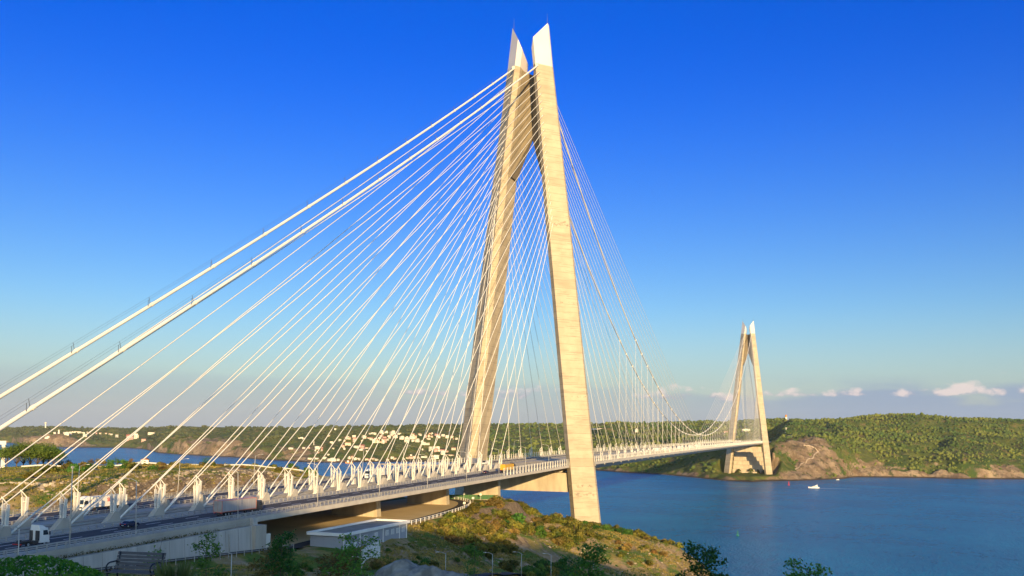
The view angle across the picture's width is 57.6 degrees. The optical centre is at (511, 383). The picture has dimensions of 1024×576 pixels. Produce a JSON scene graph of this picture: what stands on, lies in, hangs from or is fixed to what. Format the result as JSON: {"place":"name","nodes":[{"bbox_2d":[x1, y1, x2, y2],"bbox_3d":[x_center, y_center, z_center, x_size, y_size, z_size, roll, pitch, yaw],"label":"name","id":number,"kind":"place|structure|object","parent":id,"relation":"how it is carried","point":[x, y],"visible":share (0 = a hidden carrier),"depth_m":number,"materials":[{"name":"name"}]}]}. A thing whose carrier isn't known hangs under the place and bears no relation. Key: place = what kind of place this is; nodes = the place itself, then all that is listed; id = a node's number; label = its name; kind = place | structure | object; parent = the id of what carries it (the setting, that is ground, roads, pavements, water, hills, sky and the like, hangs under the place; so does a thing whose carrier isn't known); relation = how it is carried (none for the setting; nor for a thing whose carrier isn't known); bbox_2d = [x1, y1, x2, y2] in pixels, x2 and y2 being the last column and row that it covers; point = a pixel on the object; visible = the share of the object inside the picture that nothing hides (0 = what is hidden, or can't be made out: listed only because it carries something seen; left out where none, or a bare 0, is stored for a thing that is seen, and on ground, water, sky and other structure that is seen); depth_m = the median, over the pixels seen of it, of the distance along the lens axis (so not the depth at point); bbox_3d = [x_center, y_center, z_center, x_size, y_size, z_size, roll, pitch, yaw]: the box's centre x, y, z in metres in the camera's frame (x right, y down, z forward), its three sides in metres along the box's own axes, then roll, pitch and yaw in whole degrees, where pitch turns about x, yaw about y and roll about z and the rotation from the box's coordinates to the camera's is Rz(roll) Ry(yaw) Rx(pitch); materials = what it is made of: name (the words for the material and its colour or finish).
{"place":"outdoors","nodes":[
{"label":"outdoors","id":0,"kind":"place"},
{"bbox_2d":[1,513,256,565],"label":"approach road","id":1,"kind":"structure","parent":0,"point":[145,538],"depth_m":195.04,"materials":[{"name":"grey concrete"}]},
{"bbox_2d":[50,547,300,574],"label":"service road","id":2,"kind":"structure","parent":0,"point":[189,557],"depth_m":205.10,"materials":[{"name":"asphalt"}]},
{"bbox_2d":[0,463,708,575],"bbox_3d":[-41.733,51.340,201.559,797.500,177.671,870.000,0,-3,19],"label":"ground","id":3,"kind":"structure","parent":0,"point":[523,541],"depth_m":301.49,"materials":[{"name":"plant"}]},
{"bbox_2d":[0,441,5,467],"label":"gantry","id":4,"kind":"object","parent":3,"relation":"on","point":[3,443],"visible":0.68,"depth_m":376.21,"materials":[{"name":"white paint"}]},
{"bbox_2d":[0,447,20,466],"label":"umbrella pine","id":5,"kind":"object","parent":3,"relation":"on","point":[2,451],"visible":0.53,"depth_m":363.93,"materials":[{"name":"green plant"}]},
{"bbox_2d":[1,442,36,466],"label":"umbrella pine","id":6,"kind":"object","parent":3,"relation":"on","point":[19,448],"visible":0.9,"depth_m":362.37,"materials":[{"name":"green plant"}]},
{"bbox_2d":[0,482,53,486],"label":"dry stone wall","id":7,"kind":"structure","parent":3,"relation":"on","point":[38,483],"depth_m":264.07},
{"bbox_2d":[25,471,38,477],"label":"shrub","id":8,"kind":"object","parent":3,"relation":"on","point":[28,474],"visible":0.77,"depth_m":276.86,"materials":[{"name":"green plant"}]},
{"bbox_2d":[19,442,44,464],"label":"umbrella pine","id":9,"kind":"object","parent":3,"relation":"on","point":[30,462],"visible":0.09,"depth_m":375.81,"materials":[{"name":"green plant"}]},
{"bbox_2d":[20,444,54,464],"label":"umbrella pine","id":10,"kind":"object","parent":3,"relation":"on","point":[35,452],"visible":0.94,"depth_m":367.11,"materials":[{"name":"green plant"}]},
{"bbox_2d":[37,463,57,473],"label":"shrub","id":11,"kind":"object","parent":3,"relation":"on","point":[52,469],"visible":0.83,"depth_m":289.36,"materials":[{"name":"green plant"}]},
{"bbox_2d":[0,554,102,575],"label":"hedge","id":12,"kind":"object","parent":3,"relation":"on","point":[82,570],"visible":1,"depth_m":13.70,"materials":[{"name":"green plant"}]},
{"bbox_2d":[40,448,67,463],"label":"umbrella pine","id":13,"kind":"object","parent":3,"relation":"on","point":[56,453],"visible":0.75,"depth_m":373.10,"materials":[{"name":"green plant"}]},
{"bbox_2d":[66,463,87,472],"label":"shrub","id":14,"kind":"object","parent":3,"relation":"on","point":[76,467],"visible":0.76,"depth_m":293.20,"materials":[{"name":"green plant"}]},
{"bbox_2d":[13,529,219,564],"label":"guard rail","id":15,"kind":"object","parent":3,"relation":"on","point":[174,537],"visible":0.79,"depth_m":192.29,"materials":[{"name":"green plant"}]},
{"bbox_2d":[123,461,138,468],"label":"shrub","id":16,"kind":"object","parent":3,"relation":"on","point":[131,465],"visible":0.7,"depth_m":339.20,"materials":[{"name":"green plant"}]},
{"bbox_2d":[104,551,165,575],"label":"park bench","id":17,"kind":"object","parent":3,"relation":"on","point":[120,557],"visible":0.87,"depth_m":28.81,"materials":[{"name":"black metal"}]},
{"bbox_2d":[6,518,270,575],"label":"bridge abutment","id":18,"kind":"object","parent":3,"relation":"on","point":[253,535],"visible":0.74,"depth_m":207.69,"materials":[{"name":"concrete"}]},
{"bbox_2d":[21,462,303,471],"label":"road barrier","id":19,"kind":"object","parent":3,"relation":"on","point":[168,464],"visible":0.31,"depth_m":400.04,"materials":[{"name":"white paint"}]},
{"bbox_2d":[0,463,327,510],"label":"slope scrub","id":20,"kind":"object","parent":3,"relation":"on","point":[10,469],"visible":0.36,"depth_m":295.61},
{"bbox_2d":[34,544,293,574],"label":"guard rail","id":21,"kind":"object","parent":3,"relation":"on","point":[113,567],"visible":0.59,"depth_m":201.79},
{"bbox_2d":[153,559,197,575],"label":"grass tuft","id":22,"kind":"object","parent":3,"relation":"on","point":[162,571],"visible":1,"depth_m":25.16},
{"bbox_2d":[187,532,229,575],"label":"sapling","id":23,"kind":"object","parent":3,"relation":"on","point":[198,547],"visible":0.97,"depth_m":56.63,"materials":[{"name":"green plant"}]},
{"bbox_2d":[7,540,503,575],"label":"bank grass","id":24,"kind":"structure","parent":3,"relation":"on","point":[252,572],"depth_m":229.15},
{"bbox_2d":[247,545,296,575],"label":"sapling","id":25,"kind":"object","parent":3,"relation":"on","point":[261,572],"visible":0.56,"depth_m":59.26,"materials":[{"name":"green plant"}]},
{"bbox_2d":[261,529,296,575],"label":"sapling","id":26,"kind":"object","parent":3,"relation":"on","point":[279,541],"visible":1,"depth_m":53.02,"materials":[{"name":"green plant"}]},
{"bbox_2d":[290,566,303,575],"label":"shrub","id":27,"kind":"object","parent":3,"relation":"on","point":[299,572],"visible":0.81,"depth_m":195.84,"materials":[{"name":"green plant"}]},
{"bbox_2d":[313,549,366,575],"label":"sapling","id":28,"kind":"object","parent":3,"relation":"on","point":[333,561],"visible":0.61,"depth_m":58.14,"materials":[{"name":"green plant"}]},
{"bbox_2d":[320,531,381,575],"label":"sapling","id":29,"kind":"object","parent":3,"relation":"on","point":[351,548],"visible":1,"depth_m":50.82,"materials":[{"name":"green plant"}]},
{"bbox_2d":[306,519,409,549],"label":"utility building","id":30,"kind":"structure","parent":3,"relation":"on","point":[383,530],"depth_m":264.24,"materials":[{"name":"concrete"}]},
{"bbox_2d":[37,468,694,575],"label":"loose stones","id":31,"kind":"object","parent":3,"relation":"on","point":[143,475],"visible":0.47,"depth_m":308.01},
{"bbox_2d":[361,539,380,563],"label":"panel fence","id":32,"kind":"object","parent":3,"relation":"on","point":[370,548],"visible":0.43,"depth_m":241.56,"materials":[{"name":"metal"}]},
{"bbox_2d":[371,562,380,569],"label":"shrub","id":33,"kind":"object","parent":3,"relation":"on","point":[375,566],"visible":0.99,"depth_m":223.66,"materials":[{"name":"green plant"}]},
{"bbox_2d":[370,559,385,566],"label":"shrub","id":34,"kind":"object","parent":3,"relation":"on","point":[381,562],"visible":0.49,"depth_m":225.98,"materials":[{"name":"green plant"}]},
{"bbox_2d":[0,23,772,558],"bbox_3d":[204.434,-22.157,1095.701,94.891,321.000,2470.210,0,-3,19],"label":"suspension bridge","id":35,"kind":"structure","parent":3,"relation":"on","point":[530,113],"depth_m":498.57,"materials":[{"name":"concrete"}]},
{"bbox_2d":[12,525,50,546],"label":"truck tractor","id":36,"kind":"object","parent":35,"relation":"on","point":[39,534],"visible":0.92,"depth_m":180.56,"materials":[{"name":"white metal"}]},
{"bbox_2d":[69,466,73,545],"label":"camera post","id":37,"kind":"object","parent":35,"relation":"on","point":[72,467],"visible":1,"depth_m":180.02,"materials":[{"name":"metal"}]},
{"bbox_2d":[79,494,126,511],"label":"articulated lorry","id":38,"kind":"object","parent":35,"relation":"on","point":[87,501],"visible":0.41,"depth_m":245.98,"materials":[{"name":"white paint"}]},
{"bbox_2d":[119,520,139,527],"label":"car","id":39,"kind":"object","parent":35,"relation":"on","point":[127,523],"visible":0.87,"depth_m":210.26,"materials":[{"name":"blue paint"}]},
{"bbox_2d":[128,478,136,534],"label":"street lamp","id":40,"kind":"object","parent":35,"relation":"on","point":[136,508],"visible":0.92,"depth_m":196.96,"materials":[{"name":"metal"}]},
{"bbox_2d":[213,497,263,515],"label":"articulated lorry","id":41,"kind":"object","parent":35,"relation":"on","point":[225,507],"visible":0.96,"depth_m":238.82,"materials":[{"name":"paint"}]},
{"bbox_2d":[214,501,221,511],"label":"rear door","id":42,"kind":"structure","parent":41,"relation":"in","point":[217,504],"depth_m":233.59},
{"bbox_2d":[364,468,386,477],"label":"articulated lorry","id":43,"kind":"object","parent":35,"relation":"on","point":[367,473],"visible":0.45,"depth_m":387.37,"materials":[{"name":"white paint"}]},
{"bbox_2d":[500,463,515,471],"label":"articulated lorry","id":44,"kind":"object","parent":35,"relation":"on","point":[503,467],"visible":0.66,"depth_m":440.31,"materials":[{"name":"paint"}]},
{"bbox_2d":[375,559,468,575],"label":"rock outcrop","id":45,"kind":"object","parent":3,"relation":"on","point":[403,567],"visible":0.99,"depth_m":199.14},
{"bbox_2d":[420,521,433,531],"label":"shrub","id":46,"kind":"object","parent":3,"relation":"on","point":[428,526],"visible":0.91,"depth_m":308.04,"materials":[{"name":"green plant"}]},
{"bbox_2d":[435,519,449,527],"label":"shrub","id":47,"kind":"object","parent":3,"relation":"on","point":[442,522],"visible":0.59,"depth_m":326.04,"materials":[{"name":"green plant"}]},
{"bbox_2d":[440,525,451,534],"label":"shrub","id":48,"kind":"object","parent":3,"relation":"on","point":[446,529],"visible":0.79,"depth_m":315.96,"materials":[{"name":"green plant"}]},
{"bbox_2d":[444,523,457,535],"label":"shrub","id":49,"kind":"object","parent":3,"relation":"on","point":[454,528],"visible":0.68,"depth_m":317.21,"materials":[{"name":"green plant"}]},
{"bbox_2d":[442,511,463,521],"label":"shrub","id":50,"kind":"object","parent":3,"relation":"on","point":[450,515],"visible":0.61,"depth_m":341.48,"materials":[{"name":"green plant"}]},
{"bbox_2d":[444,535,464,545],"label":"shrub","id":51,"kind":"object","parent":3,"relation":"on","point":[456,540],"visible":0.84,"depth_m":309.24,"materials":[{"name":"green plant"}]},
{"bbox_2d":[450,527,475,543],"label":"shrub","id":52,"kind":"object","parent":3,"relation":"on","point":[465,534],"visible":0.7,"depth_m":316.44,"materials":[{"name":"green plant"}]},
{"bbox_2d":[456,521,471,532],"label":"shrub","id":53,"kind":"object","parent":3,"relation":"on","point":[462,524],"visible":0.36,"depth_m":333.78,"materials":[{"name":"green plant"}]},
{"bbox_2d":[457,545,478,557],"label":"shrub","id":54,"kind":"object","parent":3,"relation":"on","point":[469,552],"visible":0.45,"depth_m":278.95,"materials":[{"name":"green plant"}]},
{"bbox_2d":[460,506,479,516],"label":"shrub","id":55,"kind":"object","parent":3,"relation":"on","point":[471,510],"visible":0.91,"depth_m":365.07,"materials":[{"name":"green plant"}]},
{"bbox_2d":[449,495,493,499],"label":"net fence","id":56,"kind":"object","parent":3,"relation":"on","point":[474,496],"visible":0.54,"depth_m":434.81,"materials":[{"name":"green metal"}]},
{"bbox_2d":[463,542,484,575],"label":"sapling","id":57,"kind":"object","parent":3,"relation":"on","point":[481,553],"visible":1,"depth_m":69.36,"materials":[{"name":"green plant"}]},
{"bbox_2d":[473,524,488,534],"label":"shrub","id":58,"kind":"object","parent":3,"relation":"on","point":[481,529],"visible":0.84,"depth_m":345.04,"materials":[{"name":"green plant"}]},
{"bbox_2d":[473,541,488,551],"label":"shrub","id":59,"kind":"object","parent":3,"relation":"on","point":[483,545],"visible":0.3,"depth_m":321.82,"materials":[{"name":"green plant"}]},
{"bbox_2d":[479,513,492,520],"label":"shrub","id":60,"kind":"object","parent":3,"relation":"on","point":[484,516],"visible":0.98,"depth_m":372.30,"materials":[{"name":"green plant"}]},
{"bbox_2d":[480,522,496,533],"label":"shrub","id":61,"kind":"object","parent":3,"relation":"on","point":[490,527],"visible":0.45,"depth_m":354.31,"materials":[{"name":"green plant"}]},
{"bbox_2d":[484,543,497,552],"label":"shrub","id":62,"kind":"object","parent":3,"relation":"on","point":[492,547],"visible":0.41,"depth_m":323.18,"materials":[{"name":"green plant"}]},
{"bbox_2d":[485,497,503,508],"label":"shrub","id":63,"kind":"object","parent":3,"relation":"on","point":[492,501],"visible":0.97,"depth_m":396.23,"materials":[{"name":"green plant"}]},
{"bbox_2d":[491,508,503,516],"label":"shrub","id":64,"kind":"object","parent":3,"relation":"on","point":[496,513],"visible":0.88,"depth_m":386.75,"materials":[{"name":"yellow plant"}]},
{"bbox_2d":[490,533,505,542],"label":"shrub","id":65,"kind":"object","parent":3,"relation":"on","point":[498,536],"visible":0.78,"depth_m":348.36,"materials":[{"name":"yellow plant"}]},
{"bbox_2d":[299,514,708,575],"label":"headland scrub","id":66,"kind":"object","parent":3,"relation":"on","point":[398,551],"visible":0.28,"depth_m":324.11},
{"bbox_2d":[496,538,511,546],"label":"shrub","id":67,"kind":"object","parent":3,"relation":"on","point":[506,542],"visible":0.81,"depth_m":343.63,"materials":[{"name":"green plant"}]},
{"bbox_2d":[498,509,511,518],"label":"shrub","id":68,"kind":"object","parent":3,"relation":"on","point":[505,514],"visible":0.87,"depth_m":388.20,"materials":[{"name":"green plant"}]},
{"bbox_2d":[498,560,514,572],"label":"shrub","id":69,"kind":"object","parent":3,"relation":"on","point":[506,565],"visible":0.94,"depth_m":279.21,"materials":[{"name":"green plant"}]},
{"bbox_2d":[505,545,517,553],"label":"shrub","id":70,"kind":"object","parent":3,"relation":"on","point":[512,550],"visible":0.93,"depth_m":338.13,"materials":[{"name":"green plant"}]},
{"bbox_2d":[503,512,525,523],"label":"shrub","id":71,"kind":"object","parent":3,"relation":"on","point":[515,516],"visible":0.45,"depth_m":389.91,"materials":[{"name":"green plant"}]},
{"bbox_2d":[506,521,524,529],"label":"shrub","id":72,"kind":"object","parent":3,"relation":"on","point":[519,525],"visible":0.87,"depth_m":374.74,"materials":[{"name":"yellow plant"}]},
{"bbox_2d":[519,523,534,535],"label":"shrub","id":73,"kind":"object","parent":3,"relation":"on","point":[527,529],"visible":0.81,"depth_m":379.38,"materials":[{"name":"yellow plant"}]},
{"bbox_2d":[518,565,539,573],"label":"shrub","id":74,"kind":"object","parent":3,"relation":"on","point":[526,568],"visible":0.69,"depth_m":302.84,"materials":[{"name":"green plant"}]},
{"bbox_2d":[525,508,536,514],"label":"shrub","id":75,"kind":"object","parent":3,"relation":"on","point":[532,511],"visible":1,"depth_m":433.70,"materials":[{"name":"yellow plant"}]},
{"bbox_2d":[534,525,547,537],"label":"shrub","id":76,"kind":"object","parent":3,"relation":"on","point":[539,530],"visible":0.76,"depth_m":398.30,"materials":[{"name":"green plant"}]},
{"bbox_2d":[533,559,551,566],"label":"shrub","id":77,"kind":"object","parent":3,"relation":"on","point":[543,561],"visible":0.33,"depth_m":325.21,"materials":[{"name":"green plant"}]},
{"bbox_2d":[534,562,552,575],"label":"shrub","id":78,"kind":"object","parent":3,"relation":"on","point":[541,567],"visible":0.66,"depth_m":308.74,"materials":[{"name":"green plant"}]},
{"bbox_2d":[546,565,559,574],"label":"shrub","id":79,"kind":"object","parent":3,"relation":"on","point":[553,568],"visible":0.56,"depth_m":310.75,"materials":[{"name":"green plant"}]},
{"bbox_2d":[551,529,561,537],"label":"shrub","id":80,"kind":"object","parent":3,"relation":"on","point":[556,533],"visible":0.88,"depth_m":415.47,"materials":[{"name":"yellow plant"}]},
{"bbox_2d":[551,537,563,545],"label":"shrub","id":81,"kind":"object","parent":3,"relation":"on","point":[558,541],"visible":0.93,"depth_m":400.38,"materials":[{"name":"yellow plant"}]},
{"bbox_2d":[551,517,567,524],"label":"shrub","id":82,"kind":"object","parent":3,"relation":"on","point":[559,520],"visible":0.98,"depth_m":435.31,"materials":[{"name":"green plant"}]},
{"bbox_2d":[552,558,566,568],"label":"shrub","id":83,"kind":"object","parent":3,"relation":"on","point":[557,564],"visible":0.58,"depth_m":335.92,"materials":[{"name":"green plant"}]},
{"bbox_2d":[556,525,570,533],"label":"shrub","id":84,"kind":"object","parent":3,"relation":"on","point":[564,528],"visible":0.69,"depth_m":423.73,"materials":[{"name":"yellow plant"}]},
{"bbox_2d":[556,555,583,575],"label":"sapling","id":85,"kind":"object","parent":3,"relation":"on","point":[564,560],"visible":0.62,"depth_m":55.67,"materials":[{"name":"green plant"}]},
{"bbox_2d":[568,520,582,530],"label":"shrub","id":86,"kind":"object","parent":3,"relation":"on","point":[577,523],"visible":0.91,"depth_m":437.50,"materials":[{"name":"yellow plant"}]},
{"bbox_2d":[569,530,584,537],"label":"shrub","id":87,"kind":"object","parent":3,"relation":"on","point":[578,533],"visible":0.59,"depth_m":421.76,"materials":[{"name":"yellow plant"}]},
{"bbox_2d":[573,535,582,544],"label":"shrub","id":88,"kind":"object","parent":3,"relation":"on","point":[577,539],"visible":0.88,"depth_m":415.22,"materials":[{"name":"green plant"}]},
{"bbox_2d":[563,540,616,575],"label":"sapling","id":89,"kind":"object","parent":3,"relation":"on","point":[585,564],"visible":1,"depth_m":49.15,"materials":[{"name":"green plant"}]},
{"bbox_2d":[585,529,596,538],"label":"shrub","id":90,"kind":"object","parent":3,"relation":"on","point":[590,532],"visible":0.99,"depth_m":432.55,"materials":[{"name":"green plant"}]},
{"bbox_2d":[601,524,613,530],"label":"shrub","id":91,"kind":"object","parent":3,"relation":"on","point":[606,527],"visible":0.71,"depth_m":470.08,"materials":[{"name":"green plant"}]},
{"bbox_2d":[616,527,629,534],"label":"shrub","id":92,"kind":"object","parent":3,"relation":"on","point":[625,531],"visible":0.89,"depth_m":468.72,"materials":[{"name":"green plant"}]},
{"bbox_2d":[675,540,728,575],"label":"sapling","id":93,"kind":"object","parent":3,"relation":"on","point":[704,555],"visible":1,"depth_m":36.81,"materials":[{"name":"green plant"}]},
{"bbox_2d":[783,557,832,575],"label":"sapling","id":94,"kind":"object","parent":3,"relation":"on","point":[815,572],"visible":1,"depth_m":30.42,"materials":[{"name":"green plant"}]},
{"bbox_2d":[257,498,472,548],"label":"sandy yard","id":95,"kind":"structure","parent":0,"point":[399,509],"depth_m":332.47,"materials":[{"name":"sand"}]},
{"bbox_2d":[410,496,470,524],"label":"post and rail fence","id":96,"kind":"object","parent":95,"relation":"on","point":[467,505],"visible":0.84,"depth_m":361.24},
{"bbox_2d":[468,572,524,575],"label":"road","id":97,"kind":"structure","parent":0,"point":[501,573],"depth_m":257.29,"materials":[{"name":"asphalt"}]},
{"bbox_2d":[0,443,1023,575],"bbox_3d":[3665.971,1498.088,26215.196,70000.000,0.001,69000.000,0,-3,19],"label":"sea","id":98,"kind":"structure","parent":0,"point":[867,526],"depth_m":1001.33,"materials":[{"name":"liquid"}]},
{"bbox_2d":[367,463,440,465],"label":"breakwater","id":99,"kind":"object","parent":98,"relation":"in","point":[394,464],"visible":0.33,"depth_m":2350.29,"materials":[{"name":"concrete"}]},
{"bbox_2d":[0,415,1023,481],"bbox_3d":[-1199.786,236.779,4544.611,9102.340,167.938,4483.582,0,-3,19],"label":"hills","id":100,"kind":"structure","parent":0,"point":[820,464],"depth_m":2485.94,"materials":[{"name":"plant"}]},
{"bbox_2d":[0,423,462,458],"bbox_3d":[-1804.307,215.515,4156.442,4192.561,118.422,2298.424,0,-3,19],"label":"distant woods","id":101,"kind":"object","parent":100,"relation":"on","point":[297,433],"visible":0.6,"depth_m":3520.83,"materials":[{"name":"plant"}]},
{"bbox_2d":[487,418,777,472],"bbox_3d":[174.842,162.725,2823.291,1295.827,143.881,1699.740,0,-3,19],"label":"woods","id":102,"kind":"object","parent":100,"relation":"on","point":[613,442],"visible":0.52,"depth_m":2748.74,"materials":[{"name":"plant"}]},
{"bbox_2d":[732,452,763,472],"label":"terraced wall","id":103,"kind":"structure","parent":100,"relation":"on","point":[743,462],"depth_m":1901.43,"materials":[{"name":"concrete"}]},
{"bbox_2d":[736,412,1023,477],"bbox_3d":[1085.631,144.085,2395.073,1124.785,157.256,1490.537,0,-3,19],"label":"hill woods","id":104,"kind":"object","parent":100,"relation":"on","point":[898,431],"visible":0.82,"depth_m":2313.76,"materials":[{"name":"plant"}]},
{"bbox_2d":[0,0,1023,427],"label":"sky","id":105,"kind":"structure","parent":0,"point":[843,180],"materials":[{"name":"blue"}]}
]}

